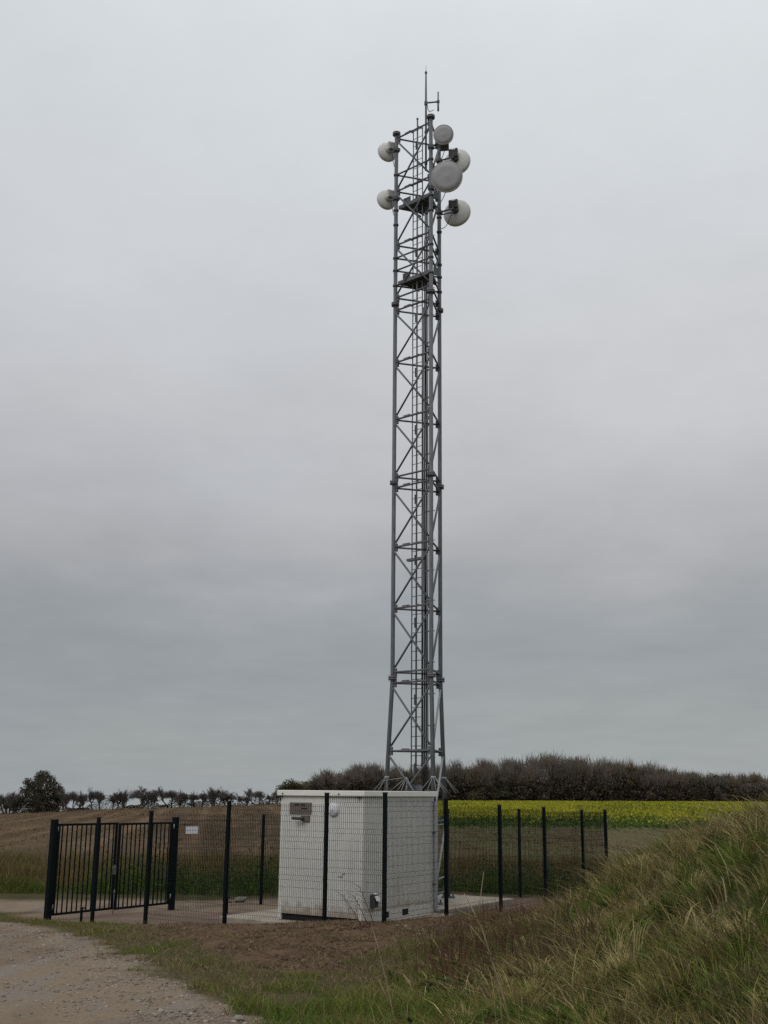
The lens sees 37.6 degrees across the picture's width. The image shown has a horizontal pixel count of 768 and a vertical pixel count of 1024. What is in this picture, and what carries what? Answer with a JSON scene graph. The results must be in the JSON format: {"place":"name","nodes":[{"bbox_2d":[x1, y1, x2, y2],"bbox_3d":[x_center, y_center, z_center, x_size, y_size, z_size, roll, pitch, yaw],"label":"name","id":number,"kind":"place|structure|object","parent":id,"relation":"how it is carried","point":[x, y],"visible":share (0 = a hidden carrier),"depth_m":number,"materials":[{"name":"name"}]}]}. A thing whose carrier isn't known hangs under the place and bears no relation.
{"place":"outdoors","nodes":[
{"label":"outdoors","id":0,"kind":"place"},
{"bbox_2d":[0,899,277,1023],"bbox_3d":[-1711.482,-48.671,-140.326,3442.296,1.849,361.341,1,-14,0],"label":"gravel track","id":1,"kind":"structure","parent":0,"point":[9,1007],"depth_m":14.77,"materials":[{"name":"grey gravel"}]},
{"bbox_2d":[234,1015,244,1020],"bbox_3d":[-1.466,5.146,11.441,0.108,0.064,0.086,1,-14,0],"label":"stone","id":2,"kind":"object","parent":1,"relation":"on","point":[238,1018],"visible":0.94,"depth_m":11.42,"materials":[{"name":"grey stone"}]},
{"bbox_2d":[234,897,245,902],"bbox_3d":[-4.248,11.504,33.410,0.374,0.183,0.291,1,-14,0],"label":"rubble","id":3,"kind":"object","parent":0,"point":[242,900],"visible":0.7,"depth_m":33.33,"materials":[{"name":"stone"}]},
{"bbox_2d":[10,895,555,924],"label":"compound gravel","id":4,"kind":"structure","parent":0,"point":[126,917],"depth_m":29.43,"materials":[{"name":"grey gravel"}]},
{"bbox_2d":[219,909,452,923],"bbox_3d":[-1.092,9.746,26.675,4.102,0.375,3.802,-8,-16,32],"label":"concrete pad","id":5,"kind":"object","parent":4,"relation":"on","point":[246,919],"visible":0.1,"depth_m":26.07,"materials":[{"name":"grey concrete"}]},
{"bbox_2d":[277,790,441,920],"bbox_3d":[-0.571,8.080,26.683,2.625,2.864,3.359,-8,-16,32],"label":"equipment shelter","id":6,"kind":"object","parent":5,"relation":"on","point":[348,845],"visible":0.83,"depth_m":25.69,"materials":[{"name":"metal"}]},
{"bbox_2d":[434,894,513,914],"bbox_3d":[1.085,10.618,30.206,3.502,0.420,3.702,-8,-16,32],"label":"concrete pad","id":7,"kind":"object","parent":4,"relation":"on","point":[471,900],"visible":0.1,"depth_m":29.84,"materials":[{"name":"grey concrete"}]},
{"bbox_2d":[373,113,458,904],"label":"lattice tower","id":8,"kind":"structure","parent":7,"relation":"on","point":[422,205],"depth_m":32.80,"materials":[{"name":"metal"}]},
{"bbox_2d":[377,189,399,214],"bbox_3d":[0.171,-9.725,35.381,0.634,1.033,0.567,7,-15,-23],"label":"microwave dish","id":9,"kind":"object","parent":8,"relation":"attached to","point":[386,199],"visible":0.9,"depth_m":35.46,"materials":[{"name":"metal"}]},
{"bbox_2d":[378,141,399,163],"bbox_3d":[0.196,-11.368,35.790,0.634,1.025,0.563,7,-15,-23],"label":"microwave dish","id":10,"kind":"object","parent":8,"relation":"attached to","point":[386,152],"visible":0.95,"depth_m":35.87,"materials":[{"name":"metal"}]},
{"bbox_2d":[424,71,439,170],"bbox_3d":[1.510,-12.456,35.240,0.480,3.740,0.475,1,-14,0],"label":"whip antenna","id":11,"kind":"object","parent":8,"relation":"attached to","point":[426,102],"visible":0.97,"depth_m":35.48,"materials":[{"name":"metal"}]},
{"bbox_2d":[428,124,453,166],"bbox_3d":[1.745,-11.204,34.504,0.825,1.190,0.425,-2,-5,9],"label":"microwave dish","id":12,"kind":"object","parent":8,"relation":"attached to","point":[443,134],"visible":0.99,"depth_m":34.32,"materials":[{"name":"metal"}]},
{"bbox_2d":[428,161,462,205],"bbox_3d":[1.859,-9.931,34.106,1.100,1.243,0.521,-2,-5,9],"label":"microwave dish","id":13,"kind":"object","parent":8,"relation":"attached to","point":[446,176],"visible":1,"depth_m":33.86,"materials":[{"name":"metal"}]},
{"bbox_2d":[436,148,470,172],"bbox_3d":[2.221,-11.257,36.200,0.946,1.207,0.748,-5,-15,21],"label":"microwave dish","id":14,"kind":"object","parent":8,"relation":"attached to","point":[461,158],"visible":0.71,"depth_m":36.29,"materials":[{"name":"metal"}]},
{"bbox_2d":[437,199,470,228],"bbox_3d":[2.199,-9.490,35.763,0.937,1.207,0.744,-5,-15,21],"label":"microwave dish","id":15,"kind":"object","parent":8,"relation":"attached to","point":[457,212],"visible":0.99,"depth_m":35.87,"materials":[{"name":"metal"}]},
{"bbox_2d":[117,915,485,978],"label":"bare soil","id":16,"kind":"structure","parent":0,"point":[258,957],"depth_m":20.16,"materials":[{"name":"brown soil"}]},
{"bbox_2d":[336,891,360,924],"bbox_3d":[-0.702,7.885,22.362,0.566,0.690,0.061,0,-14,4],"label":"dead weed","id":17,"kind":"object","parent":16,"relation":"on","point":[349,905],"visible":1,"depth_m":22.40,"materials":[{"name":"brown plant"}]},
{"bbox_2d":[349,893,367,924],"bbox_3d":[-0.523,7.897,22.377,0.470,0.670,0.093,1,-14,0],"label":"dead weed","id":18,"kind":"object","parent":16,"relation":"on","point":[359,906],"visible":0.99,"depth_m":22.38,"materials":[{"name":"brown plant"}]},
{"bbox_2d":[354,883,373,924],"bbox_3d":[-0.411,7.774,22.288,0.489,0.857,0.059,1,-14,0],"label":"dead weed","id":19,"kind":"object","parent":16,"relation":"on","point":[365,901],"visible":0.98,"depth_m":22.32,"materials":[{"name":"brown plant"}]},
{"bbox_2d":[0,803,701,874],"bbox_3d":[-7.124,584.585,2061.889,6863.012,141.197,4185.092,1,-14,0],"label":"stubble field","id":20,"kind":"structure","parent":0,"point":[44,842],"depth_m":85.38,"materials":[{"name":"brown plant"}]},
{"bbox_2d":[0,792,21,813],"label":"hawthorn tree","id":21,"kind":"object","parent":20,"relation":"on","point":[2,799],"visible":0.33,"depth_m":194.45,"materials":[{"name":"green plant"}]},
{"bbox_2d":[4,789,22,813],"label":"hawthorn tree","id":22,"kind":"object","parent":20,"relation":"on","point":[12,799],"visible":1,"depth_m":191.15,"materials":[{"name":"green plant"}]},
{"bbox_2d":[11,770,64,812],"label":"leafy tree","id":23,"kind":"object","parent":20,"relation":"on","point":[41,798],"visible":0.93,"depth_m":193.46,"materials":[{"name":"green plant"}]},
{"bbox_2d":[56,796,68,810],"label":"hawthorn tree","id":24,"kind":"object","parent":20,"relation":"on","point":[66,803],"visible":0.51,"depth_m":194.29,"materials":[{"name":"green plant"}]},
{"bbox_2d":[55,787,81,811],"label":"hawthorn tree","id":25,"kind":"object","parent":20,"relation":"on","point":[70,796],"visible":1,"depth_m":190.68,"materials":[{"name":"green plant"}]},
{"bbox_2d":[77,790,89,809],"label":"hawthorn tree","id":26,"kind":"object","parent":20,"relation":"on","point":[83,798],"visible":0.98,"depth_m":192.49,"materials":[{"name":"green plant"}]},
{"bbox_2d":[85,788,106,808],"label":"hawthorn tree","id":27,"kind":"object","parent":20,"relation":"on","point":[97,794],"visible":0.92,"depth_m":195.88,"materials":[{"name":"green plant"}]},
{"bbox_2d":[107,792,123,809],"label":"hawthorn tree","id":28,"kind":"object","parent":20,"relation":"on","point":[111,796],"visible":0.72,"depth_m":193.88,"materials":[{"name":"green plant"}]},
{"bbox_2d":[113,789,129,809],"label":"hawthorn tree","id":29,"kind":"object","parent":20,"relation":"on","point":[123,798],"visible":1,"depth_m":192.51,"materials":[{"name":"green plant"}]},
{"bbox_2d":[0,791,276,813],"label":"hedgerow","id":30,"kind":"object","parent":20,"relation":"on","point":[200,803],"visible":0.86,"depth_m":193.21,"materials":[{"name":"green plant"}]},
{"bbox_2d":[127,785,160,808],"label":"hawthorn tree","id":31,"kind":"object","parent":20,"relation":"on","point":[138,794],"visible":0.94,"depth_m":193.91,"materials":[{"name":"green plant"}]},
{"bbox_2d":[143,790,158,808],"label":"hawthorn tree","id":32,"kind":"object","parent":20,"relation":"on","point":[153,795],"visible":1,"depth_m":193.29,"materials":[{"name":"green plant"}]},
{"bbox_2d":[152,786,176,807],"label":"hawthorn tree","id":33,"kind":"object","parent":20,"relation":"on","point":[161,793],"visible":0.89,"depth_m":193.87,"materials":[{"name":"green plant"}]},
{"bbox_2d":[174,790,189,807],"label":"hawthorn tree","id":34,"kind":"object","parent":20,"relation":"on","point":[182,797],"visible":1,"depth_m":192.77,"materials":[{"name":"green plant"}]},
{"bbox_2d":[187,791,198,806],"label":"hawthorn tree","id":35,"kind":"object","parent":20,"relation":"on","point":[192,797],"visible":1,"depth_m":192.95,"materials":[{"name":"green plant"}]},
{"bbox_2d":[196,791,208,806],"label":"hawthorn tree","id":36,"kind":"object","parent":20,"relation":"on","point":[201,796],"visible":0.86,"depth_m":193.21,"materials":[{"name":"green plant"}]},
{"bbox_2d":[204,786,227,806],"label":"hawthorn tree","id":37,"kind":"object","parent":20,"relation":"on","point":[213,796],"visible":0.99,"depth_m":191.24,"materials":[{"name":"green plant"}]},
{"bbox_2d":[216,792,236,804],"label":"hawthorn tree","id":38,"kind":"object","parent":20,"relation":"on","point":[233,797],"visible":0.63,"depth_m":195.06,"materials":[{"name":"green plant"}]},
{"bbox_2d":[235,796,250,805],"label":"hawthorn tree","id":39,"kind":"object","parent":20,"relation":"on","point":[247,799],"visible":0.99,"depth_m":192.91,"materials":[{"name":"green plant"}]},
{"bbox_2d":[244,788,265,804],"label":"hawthorn tree","id":40,"kind":"object","parent":20,"relation":"on","point":[255,794],"visible":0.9,"depth_m":195.64,"materials":[{"name":"green plant"}]},
{"bbox_2d":[271,778,305,802],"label":"rounded tree","id":41,"kind":"object","parent":20,"relation":"on","point":[292,785],"visible":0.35,"depth_m":240.25,"materials":[{"name":"green plant"}]},
{"bbox_2d":[300,749,767,801],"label":"woodland","id":42,"kind":"object","parent":20,"relation":"on","point":[580,779],"visible":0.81,"depth_m":244.32,"materials":[{"name":"green plant"}]},
{"bbox_2d":[438,800,767,829],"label":"rapeseed crop","id":43,"kind":"object","parent":20,"relation":"on","point":[624,814],"visible":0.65,"depth_m":142.32,"materials":[{"name":"yellow plant"}]},
{"bbox_2d":[0,828,767,1023],"bbox_3d":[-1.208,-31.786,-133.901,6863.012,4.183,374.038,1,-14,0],"label":"ground","id":44,"kind":"structure","parent":0,"point":[10,896],"depth_m":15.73,"materials":[{"name":"green plant"}]},
{"bbox_2d":[80,907,86,921],"bbox_3d":[-7.298,9.865,27.282,0.158,0.550,0.050,-8,-16,32],"label":"gate stop","id":45,"kind":"object","parent":44,"relation":"on","point":[81,912],"visible":0.82,"depth_m":27.32,"materials":[{"name":"black metal"}]},
{"bbox_2d":[90,817,100,922],"bbox_3d":[-7.036,8.907,27.417,0.082,2.870,0.082,-8,-16,32],"label":"fence post","id":46,"kind":"object","parent":44,"relation":"on","point":[95,870],"visible":0.82,"depth_m":27.44,"materials":[{"name":"black metal"}]},
{"bbox_2d":[43,817,179,920],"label":"double gate","id":47,"kind":"structure","parent":44,"relation":"on","point":[52,870],"depth_m":29.82,"materials":[{"name":"black metal"}]},
{"bbox_2d":[176,814,279,908],"bbox_3d":[-2.564,10.538,33.792,7.758,2.970,1.436,13,-18,-40],"label":"fence","id":48,"kind":"object","parent":44,"relation":"on","point":[262,868],"visible":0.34,"depth_m":32.57,"materials":[{"name":"black metal"}]},
{"bbox_2d":[185,826,197,833],"bbox_3d":[-5.489,9.078,32.147,0.360,0.200,0.026,7,-15,-24],"label":"sign","id":49,"kind":"object","parent":48,"relation":"attached to","point":[194,828],"visible":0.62,"depth_m":32.14,"materials":[{"name":"metal"}]},
{"bbox_2d":[143,792,387,923],"bbox_3d":[-2.776,7.926,24.827,6.717,3.450,0.089,-8,-16,32],"label":"fence","id":50,"kind":"object","parent":44,"relation":"on","point":[225,897],"visible":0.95,"depth_m":24.73,"materials":[{"name":"black metal"}]},
{"bbox_2d":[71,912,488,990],"bbox_3d":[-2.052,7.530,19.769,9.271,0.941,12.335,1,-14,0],"label":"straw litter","id":51,"kind":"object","parent":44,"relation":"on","point":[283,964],"visible":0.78,"depth_m":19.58,"materials":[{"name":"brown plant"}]},
{"bbox_2d":[0,843,631,897],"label":"rough grass","id":52,"kind":"structure","parent":44,"relation":"on","point":[32,877],"depth_m":42.37,"materials":[{"name":"green plant"}]},
{"bbox_2d":[372,928,394,1022],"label":"dead stalk","id":53,"kind":"object","parent":44,"relation":"on","point":[390,1004],"visible":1,"depth_m":10.84,"materials":[{"name":"plant"}]},
{"bbox_2d":[450,872,511,1023],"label":"dead stalk","id":54,"kind":"object","parent":44,"relation":"on","point":[488,950],"visible":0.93,"depth_m":10.57,"materials":[{"name":"plant"}]},
{"bbox_2d":[386,797,608,921],"bbox_3d":[3.252,8.773,27.931,0.087,3.290,11.936,-8,-16,32],"label":"fence","id":55,"kind":"object","parent":44,"relation":"on","point":[475,825],"visible":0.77,"depth_m":27.04,"materials":[{"name":"black metal"}]},
{"bbox_2d":[398,880,618,992],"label":"dock stems","id":56,"kind":"object","parent":44,"relation":"on","point":[460,927],"visible":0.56,"depth_m":14.91,"materials":[{"name":"brown plant"}]},
{"bbox_2d":[438,809,605,897],"bbox_3d":[3.162,10.713,34.799,7.884,3.020,0.100,-8,-16,32],"label":"fence","id":57,"kind":"object","parent":44,"relation":"on","point":[519,853],"visible":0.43,"depth_m":34.27,"materials":[{"name":"black metal"}]},
{"bbox_2d":[355,782,767,1023],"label":"long grass","id":58,"kind":"structure","parent":44,"relation":"on","point":[634,983],"depth_m":11.55,"materials":[{"name":"green plant"}]},
{"bbox_2d":[0,0,767,812],"label":"sky","id":59,"kind":"structure","parent":0,"point":[197,241],"materials":[{"name":"grey"}]}
]}

